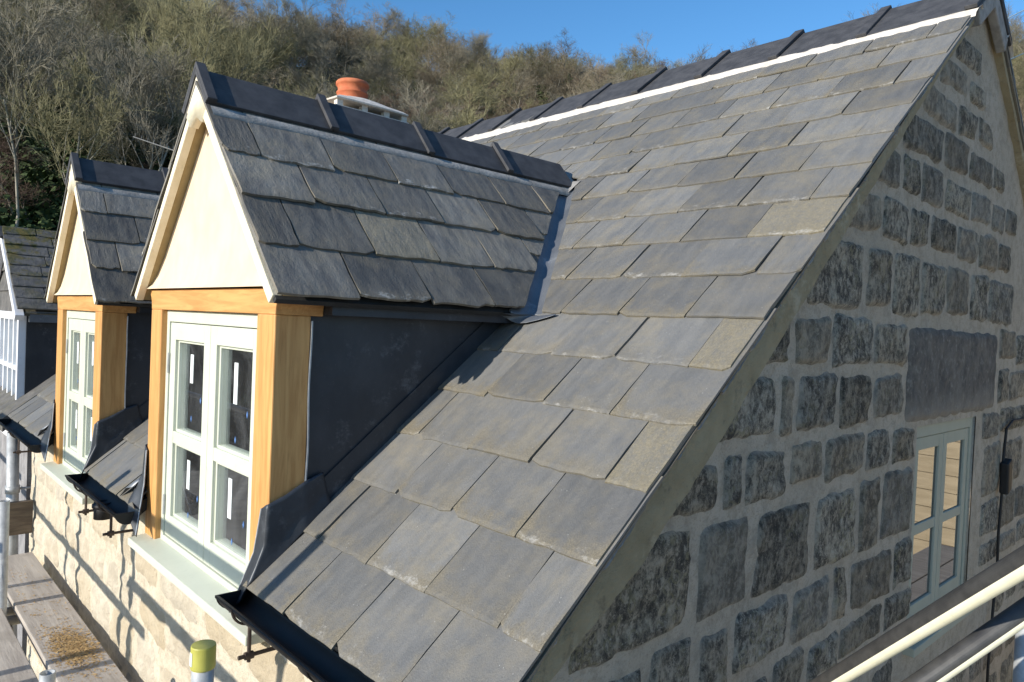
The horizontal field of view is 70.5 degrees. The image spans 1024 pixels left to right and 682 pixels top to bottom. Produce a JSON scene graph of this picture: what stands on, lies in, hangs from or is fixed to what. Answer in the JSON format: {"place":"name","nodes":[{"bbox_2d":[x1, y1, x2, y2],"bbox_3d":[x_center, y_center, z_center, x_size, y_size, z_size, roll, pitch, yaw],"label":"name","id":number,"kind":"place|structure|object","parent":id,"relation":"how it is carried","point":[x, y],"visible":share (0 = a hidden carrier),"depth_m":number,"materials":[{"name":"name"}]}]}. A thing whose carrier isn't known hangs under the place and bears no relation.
{"place":"outdoors","nodes":[
{"label":"outdoors","id":0,"kind":"place"},
{"bbox_2d":[0,17,1023,229],"bbox_3d":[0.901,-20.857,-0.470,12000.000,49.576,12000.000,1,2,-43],"label":"hillside","id":1,"kind":"structure","parent":0,"point":[330,77],"depth_m":43.12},
{"bbox_2d":[0,19,27,91],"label":"bare tree","id":2,"kind":"object","parent":1,"relation":"on","point":[9,64],"visible":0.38,"depth_m":23.80,"materials":[{"name":"brown plant"}]},
{"bbox_2d":[0,120,63,218],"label":"bare tree","id":3,"kind":"object","parent":1,"relation":"on","point":[5,190],"visible":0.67,"depth_m":24.55,"materials":[{"name":"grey plant"}]},
{"bbox_2d":[0,0,81,194],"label":"woodland tree","id":4,"kind":"object","parent":1,"relation":"on","point":[46,143],"visible":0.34,"depth_m":27.22,"materials":[{"name":"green plant"}]},
{"bbox_2d":[0,0,92,226],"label":"woodland tree","id":5,"kind":"object","parent":1,"relation":"on","point":[32,66],"visible":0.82,"depth_m":23.13,"materials":[{"name":"brown plant"}]},
{"bbox_2d":[1,0,95,126],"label":"bare tree","id":6,"kind":"object","parent":1,"relation":"on","point":[43,31],"visible":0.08,"depth_m":32.13,"materials":[{"name":"brown plant"}]},
{"bbox_2d":[0,0,102,223],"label":"woodland tree","id":7,"kind":"object","parent":1,"relation":"on","point":[33,172],"visible":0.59,"depth_m":25.11,"materials":[{"name":"green plant"}]},
{"bbox_2d":[0,43,121,176],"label":"bare tree","id":8,"kind":"object","parent":1,"relation":"on","point":[52,94],"visible":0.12,"depth_m":27.55,"materials":[{"name":"brown plant"}]},
{"bbox_2d":[0,0,131,100],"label":"bare tree","id":9,"kind":"object","parent":1,"relation":"on","point":[68,26],"visible":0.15,"depth_m":31.18,"materials":[{"name":"brown plant"}]},
{"bbox_2d":[1,57,146,164],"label":"bare tree","id":10,"kind":"object","parent":1,"relation":"on","point":[106,148],"visible":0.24,"depth_m":26.45,"materials":[{"name":"brown plant"}]},
{"bbox_2d":[42,40,119,128],"bbox_3d":[-18.672,-10.791,31.234,4.480,3.904,3.438,0,3,39],"label":"bare tree","id":11,"kind":"object","parent":1,"relation":"on","point":[91,73],"visible":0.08,"depth_m":30.81,"materials":[{"name":"brown plant"}]},
{"bbox_2d":[0,40,167,221],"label":"woodland tree","id":12,"kind":"object","parent":1,"relation":"on","point":[79,135],"visible":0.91,"depth_m":22.58,"materials":[{"name":"green plant"}]},
{"bbox_2d":[38,0,138,75],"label":"bare tree","id":13,"kind":"object","parent":1,"relation":"on","point":[130,32],"visible":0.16,"depth_m":34.64,"materials":[{"name":"brown plant"}]},
{"bbox_2d":[43,0,136,87],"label":"bare tree","id":14,"kind":"object","parent":1,"relation":"on","point":[114,21],"visible":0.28,"depth_m":36.70,"materials":[{"name":"brown plant"}]},
{"bbox_2d":[55,0,147,93],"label":"bare tree","id":15,"kind":"object","parent":1,"relation":"on","point":[109,26],"visible":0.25,"depth_m":35.52,"materials":[{"name":"brown plant"}]},
{"bbox_2d":[74,0,149,77],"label":"bare tree","id":16,"kind":"object","parent":1,"relation":"on","point":[120,4],"visible":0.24,"depth_m":38.61,"materials":[{"name":"brown plant"}]},
{"bbox_2d":[60,6,193,167],"bbox_3d":[-14.925,-7.735,28.152,4.995,9.202,5.255,1,2,-43],"label":"woodland tree","id":17,"kind":"object","parent":1,"relation":"on","point":[103,45],"visible":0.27,"depth_m":27.01,"materials":[{"name":"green plant"}]},
{"bbox_2d":[68,46,187,170],"bbox_3d":[-12.205,-5.622,25.549,6.141,8.463,6.344,1,2,-43],"label":"woodland tree","id":18,"kind":"object","parent":1,"relation":"on","point":[136,108],"visible":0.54,"depth_m":24.04,"materials":[{"name":"green plant"}]},
{"bbox_2d":[56,19,208,169],"bbox_3d":[-12.546,-6.611,25.116,5.930,8.443,4.291,-1,4,-72],"label":"woodland tree","id":19,"kind":"object","parent":1,"relation":"on","point":[173,69],"visible":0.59,"depth_m":24.45,"materials":[{"name":"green plant"}]},
{"bbox_2d":[130,130,169,168],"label":"bare tree","id":20,"kind":"object","parent":1,"relation":"on","point":[145,166],"visible":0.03,"depth_m":28.46,"materials":[{"name":"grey plant"}]},
{"bbox_2d":[122,0,188,30],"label":"bare tree","id":21,"kind":"object","parent":1,"relation":"on","point":[145,1],"visible":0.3,"depth_m":44.62,"materials":[{"name":"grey plant"}]},
{"bbox_2d":[143,103,183,155],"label":"bare tree","id":22,"kind":"object","parent":1,"relation":"on","point":[179,124],"visible":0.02,"depth_m":25.05,"materials":[{"name":"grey plant"}]},
{"bbox_2d":[99,0,233,167],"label":"woodland tree","id":23,"kind":"object","parent":1,"relation":"on","point":[164,10],"visible":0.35,"depth_m":29.56,"materials":[{"name":"grey plant"}]},
{"bbox_2d":[133,0,205,45],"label":"bare tree","id":24,"kind":"object","parent":1,"relation":"on","point":[158,11],"visible":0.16,"depth_m":45.04,"materials":[{"name":"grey plant"}]},
{"bbox_2d":[137,17,210,103],"bbox_3d":[-17.334,-13.513,36.779,4.271,6.008,5.528,2,1,-14],"label":"bare tree","id":25,"kind":"object","parent":1,"relation":"on","point":[166,44],"visible":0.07,"depth_m":35.61,"materials":[{"name":"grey plant"}]},
{"bbox_2d":[121,0,233,170],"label":"woodland tree","id":26,"kind":"object","parent":1,"relation":"on","point":[167,158],"visible":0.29,"depth_m":27.72,"materials":[{"name":"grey plant"}]},
{"bbox_2d":[145,14,253,111],"bbox_3d":[-16.014,-12.769,36.362,5.424,7.448,7.121,2,1,-18],"label":"bare tree","id":27,"kind":"object","parent":1,"relation":"on","point":[204,51],"visible":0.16,"depth_m":35.34,"materials":[{"name":"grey plant"}]},
{"bbox_2d":[176,0,234,64],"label":"bare tree","id":28,"kind":"object","parent":1,"relation":"on","point":[211,21],"visible":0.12,"depth_m":48.40,"materials":[{"name":"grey plant"}]},
{"bbox_2d":[124,0,295,91],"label":"woodland tree","id":29,"kind":"object","parent":1,"relation":"on","point":[237,54],"visible":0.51,"depth_m":30.09,"materials":[{"name":"grey plant"}]},
{"bbox_2d":[174,0,246,37],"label":"bare tree","id":30,"kind":"object","parent":1,"relation":"on","point":[226,2],"visible":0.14,"depth_m":52.60,"materials":[{"name":"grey plant"}]},
{"bbox_2d":[149,54,273,132],"bbox_3d":[-14.367,-10.244,34.099,5.449,6.503,6.232,3,1,30],"label":"bare tree","id":31,"kind":"object","parent":1,"relation":"on","point":[187,84],"visible":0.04,"depth_m":33.30,"materials":[{"name":"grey plant"}]},
{"bbox_2d":[193,14,275,85],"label":"bare tree","id":32,"kind":"object","parent":1,"relation":"on","point":[245,55],"visible":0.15,"depth_m":41.41,"materials":[{"name":"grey plant"}]},
{"bbox_2d":[202,13,269,85],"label":"bare tree","id":33,"kind":"object","parent":1,"relation":"on","point":[233,42],"visible":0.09,"depth_m":42.52,"materials":[{"name":"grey plant"}]},
{"bbox_2d":[205,2,272,68],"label":"bare tree","id":34,"kind":"object","parent":1,"relation":"on","point":[244,19],"visible":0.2,"depth_m":49.67,"materials":[{"name":"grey plant"}]},
{"bbox_2d":[209,19,290,79],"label":"bare tree","id":35,"kind":"object","parent":1,"relation":"on","point":[265,35],"visible":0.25,"depth_m":45.87,"materials":[{"name":"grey plant"}]},
{"bbox_2d":[225,0,294,34],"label":"bare tree","id":36,"kind":"object","parent":1,"relation":"on","point":[246,4],"visible":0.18,"depth_m":56.68,"materials":[{"name":"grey plant"}]},
{"bbox_2d":[234,0,302,89],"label":"bare tree","id":37,"kind":"object","parent":1,"relation":"on","point":[267,12],"visible":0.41,"depth_m":49.20,"materials":[{"name":"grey plant"}]},
{"bbox_2d":[248,0,299,48],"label":"bare tree","id":38,"kind":"object","parent":1,"relation":"on","point":[269,6],"visible":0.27,"depth_m":52.40,"materials":[{"name":"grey plant"}]},
{"bbox_2d":[238,24,313,80],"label":"bare tree","id":39,"kind":"object","parent":1,"relation":"on","point":[289,51],"visible":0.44,"depth_m":47.31,"materials":[{"name":"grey plant"}]},
{"bbox_2d":[238,62,315,95],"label":"bare tree","id":40,"kind":"object","parent":1,"relation":"on","point":[273,76],"visible":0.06,"depth_m":35.90,"materials":[{"name":"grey plant"}]},
{"bbox_2d":[258,44,306,92],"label":"bare tree","id":41,"kind":"object","parent":1,"relation":"on","point":[289,62],"visible":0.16,"depth_m":48.81,"materials":[{"name":"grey plant"}]},
{"bbox_2d":[254,5,321,79],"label":"bare tree","id":42,"kind":"object","parent":1,"relation":"on","point":[297,27],"visible":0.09,"depth_m":56.00,"materials":[{"name":"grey plant"}]},
{"bbox_2d":[264,0,320,92],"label":"bare tree","id":43,"kind":"object","parent":1,"relation":"on","point":[297,15],"visible":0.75,"depth_m":52.77,"materials":[{"name":"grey plant"}]},
{"bbox_2d":[269,71,336,98],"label":"bare tree","id":44,"kind":"object","parent":1,"relation":"on","point":[304,91],"visible":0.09,"depth_m":34.87,"materials":[{"name":"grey plant"}]},
{"bbox_2d":[279,66,328,97],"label":"bare tree","id":45,"kind":"object","parent":1,"relation":"on","point":[303,78],"visible":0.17,"depth_m":46.69,"materials":[{"name":"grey plant"}]},
{"bbox_2d":[276,58,335,97],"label":"bare tree","id":46,"kind":"object","parent":1,"relation":"on","point":[294,74],"visible":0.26,"depth_m":38.73,"materials":[{"name":"grey plant"}]},
{"bbox_2d":[287,21,351,94],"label":"bare tree","id":47,"kind":"object","parent":1,"relation":"on","point":[321,54],"visible":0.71,"depth_m":54.02,"materials":[{"name":"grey plant"}]},
{"bbox_2d":[299,12,348,74],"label":"bare tree","id":48,"kind":"object","parent":1,"relation":"on","point":[326,32],"visible":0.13,"depth_m":60.39,"materials":[{"name":"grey plant"}]},
{"bbox_2d":[292,14,364,79],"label":"bare tree","id":49,"kind":"object","parent":1,"relation":"on","point":[337,54],"visible":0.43,"depth_m":56.37,"materials":[{"name":"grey plant"}]},
{"bbox_2d":[296,80,393,108],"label":"bare tree","id":50,"kind":"object","parent":1,"relation":"on","point":[328,89],"visible":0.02,"depth_m":29.90,"materials":[{"name":"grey plant"}]},
{"bbox_2d":[308,0,391,73],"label":"bare tree","id":51,"kind":"object","parent":1,"relation":"on","point":[342,21],"visible":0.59,"depth_m":57.62,"materials":[{"name":"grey plant"}]},
{"bbox_2d":[306,37,400,103],"bbox_3d":[-9.845,-14.034,42.611,5.810,6.316,5.691,5,0,40],"label":"bare tree","id":52,"kind":"object","parent":1,"relation":"on","point":[366,75],"visible":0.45,"depth_m":42.32,"materials":[{"name":"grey plant"}]},
{"bbox_2d":[330,27,381,93],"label":"bare tree","id":53,"kind":"object","parent":1,"relation":"on","point":[349,54],"visible":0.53,"depth_m":55.26,"materials":[{"name":"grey plant"}]},
{"bbox_2d":[342,74,410,111],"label":"bare tree","id":54,"kind":"object","parent":1,"relation":"on","point":[377,90],"visible":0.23,"depth_m":41.07,"materials":[{"name":"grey plant"}]},
{"bbox_2d":[351,8,403,65],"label":"bare tree","id":55,"kind":"object","parent":1,"relation":"on","point":[389,28],"visible":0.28,"depth_m":62.83,"materials":[{"name":"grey plant"}]},
{"bbox_2d":[350,24,415,66],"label":"bare tree","id":56,"kind":"object","parent":1,"relation":"on","point":[385,43],"visible":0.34,"depth_m":57.95,"materials":[{"name":"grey plant"}]},
{"bbox_2d":[345,40,424,103],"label":"bare tree","id":57,"kind":"object","parent":1,"relation":"on","point":[379,55],"visible":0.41,"depth_m":46.04,"materials":[{"name":"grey plant"}]},
{"bbox_2d":[368,90,408,122],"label":"bare tree","id":58,"kind":"object","parent":1,"relation":"on","point":[388,99],"visible":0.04,"depth_m":39.08,"materials":[{"name":"grey plant"}]},
{"bbox_2d":[346,37,432,100],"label":"bare tree","id":59,"kind":"object","parent":1,"relation":"on","point":[407,71],"visible":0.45,"depth_m":48.95,"materials":[{"name":"brown plant"}]},
{"bbox_2d":[378,73,441,123],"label":"woodland tree","id":60,"kind":"object","parent":1,"relation":"on","point":[402,100],"visible":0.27,"depth_m":41.24,"materials":[{"name":"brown plant"}]},
{"bbox_2d":[385,6,434,71],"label":"bare tree","id":61,"kind":"object","parent":1,"relation":"on","point":[404,26],"visible":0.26,"depth_m":65.14,"materials":[{"name":"brown plant"}]},
{"bbox_2d":[392,26,433,77],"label":"bare tree","id":62,"kind":"object","parent":1,"relation":"on","point":[412,36],"visible":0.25,"depth_m":62.85,"materials":[{"name":"brown plant"}]},
{"bbox_2d":[386,81,439,118],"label":"bare tree","id":63,"kind":"object","parent":1,"relation":"on","point":[392,88],"visible":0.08,"depth_m":45.26,"materials":[{"name":"grey plant"}]},
{"bbox_2d":[367,93,462,131],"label":"bare tree","id":64,"kind":"object","parent":1,"relation":"on","point":[424,123],"visible":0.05,"depth_m":34.32,"materials":[{"name":"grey plant"}]},
{"bbox_2d":[398,96,450,122],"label":"bare tree","id":65,"kind":"object","parent":1,"relation":"on","point":[420,111],"visible":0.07,"depth_m":41.02,"materials":[{"name":"grey plant"}]},
{"bbox_2d":[392,10,463,67],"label":"bare tree","id":66,"kind":"object","parent":1,"relation":"on","point":[443,25],"visible":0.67,"depth_m":60.70,"materials":[{"name":"brown plant"}]},
{"bbox_2d":[398,28,466,95],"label":"bare tree","id":67,"kind":"object","parent":1,"relation":"on","point":[422,75],"visible":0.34,"depth_m":53.53,"materials":[{"name":"brown plant"}]},
{"bbox_2d":[401,24,474,99],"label":"bare tree","id":68,"kind":"object","parent":1,"relation":"on","point":[436,79],"visible":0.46,"depth_m":50.77,"materials":[{"name":"brown plant"}]},
{"bbox_2d":[397,88,489,131],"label":"bare tree","id":69,"kind":"object","parent":1,"relation":"on","point":[436,123],"visible":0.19,"depth_m":36.75,"materials":[{"name":"grey plant"}]},
{"bbox_2d":[411,72,500,123],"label":"bare tree","id":70,"kind":"object","parent":1,"relation":"on","point":[437,97],"visible":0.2,"depth_m":44.63,"materials":[{"name":"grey plant"}]},
{"bbox_2d":[425,91,497,125],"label":"bare tree","id":71,"kind":"object","parent":1,"relation":"on","point":[486,118],"visible":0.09,"depth_m":40.46,"materials":[{"name":"brown plant"}]},
{"bbox_2d":[444,56,483,93],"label":"bare tree","id":72,"kind":"object","parent":1,"relation":"on","point":[460,67],"visible":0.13,"depth_m":57.73,"materials":[{"name":"brown plant"}]},
{"bbox_2d":[433,80,502,130],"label":"woodland tree","id":73,"kind":"object","parent":1,"relation":"on","point":[467,117],"visible":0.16,"depth_m":35.59,"materials":[{"name":"green plant"}]},
{"bbox_2d":[446,86,499,125],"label":"bare tree","id":74,"kind":"object","parent":1,"relation":"on","point":[490,109],"visible":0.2,"depth_m":45.84,"materials":[{"name":"brown plant"}]},
{"bbox_2d":[449,30,503,82],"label":"bare tree","id":75,"kind":"object","parent":1,"relation":"on","point":[480,48],"visible":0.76,"depth_m":61.35,"materials":[{"name":"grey plant"}]},
{"bbox_2d":[431,66,531,124],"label":"bare tree","id":76,"kind":"object","parent":1,"relation":"on","point":[497,88],"visible":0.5,"depth_m":44.09,"materials":[{"name":"brown plant"}]},
{"bbox_2d":[455,47,526,119],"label":"bare tree","id":77,"kind":"object","parent":1,"relation":"on","point":[480,75],"visible":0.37,"depth_m":52.09,"materials":[{"name":"brown plant"}]},
{"bbox_2d":[0,19,1019,230],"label":"undergrowth","id":78,"kind":"object","parent":1,"relation":"on","point":[45,220],"visible":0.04,"depth_m":26.54,"materials":[{"name":"green plant"}]},
{"bbox_2d":[5,0,1020,109],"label":"wood","id":79,"kind":"object","parent":1,"relation":"on","point":[470,56],"visible":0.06,"depth_m":66.87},
{"bbox_2d":[485,66,544,117],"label":"bare tree","id":80,"kind":"object","parent":1,"relation":"on","point":[520,101],"visible":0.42,"depth_m":52.16,"materials":[{"name":"brown plant"}]},
{"bbox_2d":[497,43,550,107],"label":"bare tree","id":81,"kind":"object","parent":1,"relation":"on","point":[520,75],"visible":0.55,"depth_m":57.60,"materials":[{"name":"brown plant"}]},
{"bbox_2d":[498,53,553,111],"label":"bare tree","id":82,"kind":"object","parent":1,"relation":"on","point":[519,72],"visible":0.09,"depth_m":61.22,"materials":[{"name":"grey plant"}]},
{"bbox_2d":[511,42,564,105],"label":"bare tree","id":83,"kind":"object","parent":1,"relation":"on","point":[533,57],"visible":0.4,"depth_m":57.40,"materials":[{"name":"brown plant"}]},
{"bbox_2d":[515,27,590,104],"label":"bare tree","id":84,"kind":"object","parent":1,"relation":"on","point":[542,87],"visible":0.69,"depth_m":55.41,"materials":[{"name":"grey plant"}]},
{"bbox_2d":[530,43,584,94],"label":"bare tree","id":85,"kind":"object","parent":1,"relation":"on","point":[561,66],"visible":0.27,"depth_m":60.81,"materials":[{"name":"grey plant"}]},
{"bbox_2d":[537,82,577,102],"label":"bare tree","id":86,"kind":"object","parent":1,"relation":"on","point":[559,90],"visible":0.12,"depth_m":53.09,"materials":[{"name":"brown plant"}]},
{"bbox_2d":[556,50,620,97],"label":"bare tree","id":87,"kind":"object","parent":1,"relation":"on","point":[583,78],"visible":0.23,"depth_m":47.13,"materials":[{"name":"brown plant"}]},
{"bbox_2d":[582,58,658,88],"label":"bare tree","id":88,"kind":"object","parent":1,"relation":"on","point":[611,81],"visible":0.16,"depth_m":52.32,"materials":[{"name":"brown plant"}]},
{"bbox_2d":[588,52,662,87],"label":"bare tree","id":89,"kind":"object","parent":1,"relation":"on","point":[623,67],"visible":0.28,"depth_m":56.48,"materials":[{"name":"brown plant"}]},
{"bbox_2d":[615,32,670,80],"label":"bare tree","id":90,"kind":"object","parent":1,"relation":"on","point":[633,51],"visible":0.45,"depth_m":61.62,"materials":[{"name":"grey plant"}]},
{"bbox_2d":[1005,1,1023,63],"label":"tree","id":91,"kind":"object","parent":1,"relation":"on","point":[1017,32],"visible":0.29,"depth_m":46.86,"materials":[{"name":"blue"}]},
{"bbox_2d":[1011,34,1023,79],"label":"bare tree","id":92,"kind":"object","parent":1,"relation":"on","point":[1019,61],"visible":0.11,"depth_m":42.49,"materials":[{"name":"brown plant"}]},
{"bbox_2d":[1013,49,1023,107],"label":"bare tree","id":93,"kind":"object","parent":1,"relation":"on","point":[1021,86],"visible":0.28,"depth_m":33.19,"materials":[{"name":"brown plant"}]},
{"bbox_2d":[185,0,1023,72],"label":"sky","id":94,"kind":"structure","parent":0,"point":[677,28],"materials":[{"name":"blue"}]},
{"bbox_2d":[1012,629,1023,681],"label":"upright pole","id":95,"kind":"object","parent":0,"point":[1018,668],"depth_m":1.99,"materials":[{"name":"metal"}]},
{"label":"yard","id":96,"kind":"structure","parent":0,"visible":0},
{"bbox_2d":[0,226,57,553],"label":"neighbouring house","id":97,"kind":"structure","parent":96,"relation":"on","point":[28,330],"depth_m":5.62,"materials":[{"name":"stone"}]},
{"bbox_2d":[0,500,216,681],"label":"scaffold","id":98,"kind":"object","parent":96,"relation":"on","point":[202,665],"visible":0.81,"depth_m":2.45,"materials":[{"name":"metal"}]},
{"bbox_2d":[0,608,38,681],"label":"scaffold board","id":99,"kind":"object","parent":98,"relation":"on","point":[15,665],"depth_m":3.07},
{"bbox_2d":[9,499,32,535],"bbox_3d":[-3.186,1.128,4.593,0.245,0.210,0.040,1,2,-43],"label":"toe board","id":100,"kind":"object","parent":98,"relation":"attached to","point":[21,518],"visible":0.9,"depth_m":4.62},
{"bbox_2d":[7,552,127,681],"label":"scaffold board","id":101,"kind":"object","parent":98,"relation":"on","point":[34,572],"visible":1,"depth_m":3.48,"materials":[{"name":"wood"}]},
{"bbox_2d":[10,566,121,681],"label":"sawdust","id":102,"kind":"object","parent":101,"relation":"on","point":[77,652],"visible":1,"depth_m":3.19},
{"bbox_2d":[0,0,1023,681],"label":"stone cottage","id":103,"kind":"structure","parent":96,"relation":"on","point":[708,370],"depth_m":2.53,"materials":[{"name":"grey stone"}]},
{"bbox_2d":[809,545,1023,681],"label":"sloping rail","id":104,"kind":"object","parent":103,"relation":"attached to","point":[1000,576],"visible":1,"depth_m":1.54,"materials":[{"name":"metal"}]},
{"bbox_2d":[902,417,977,657],"bbox_3d":[1.956,0.838,3.322,0.896,0.946,0.135,1,2,-43],"label":"window","id":105,"kind":"structure","parent":103,"relation":"in","point":[943,450],"depth_m":3.30,"materials":[{"name":"grey paint"}]},
{"bbox_2d":[901,596,1023,681],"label":"sloping rail","id":106,"kind":"object","parent":103,"relation":"attached to","point":[1003,626],"visible":1,"depth_m":1.62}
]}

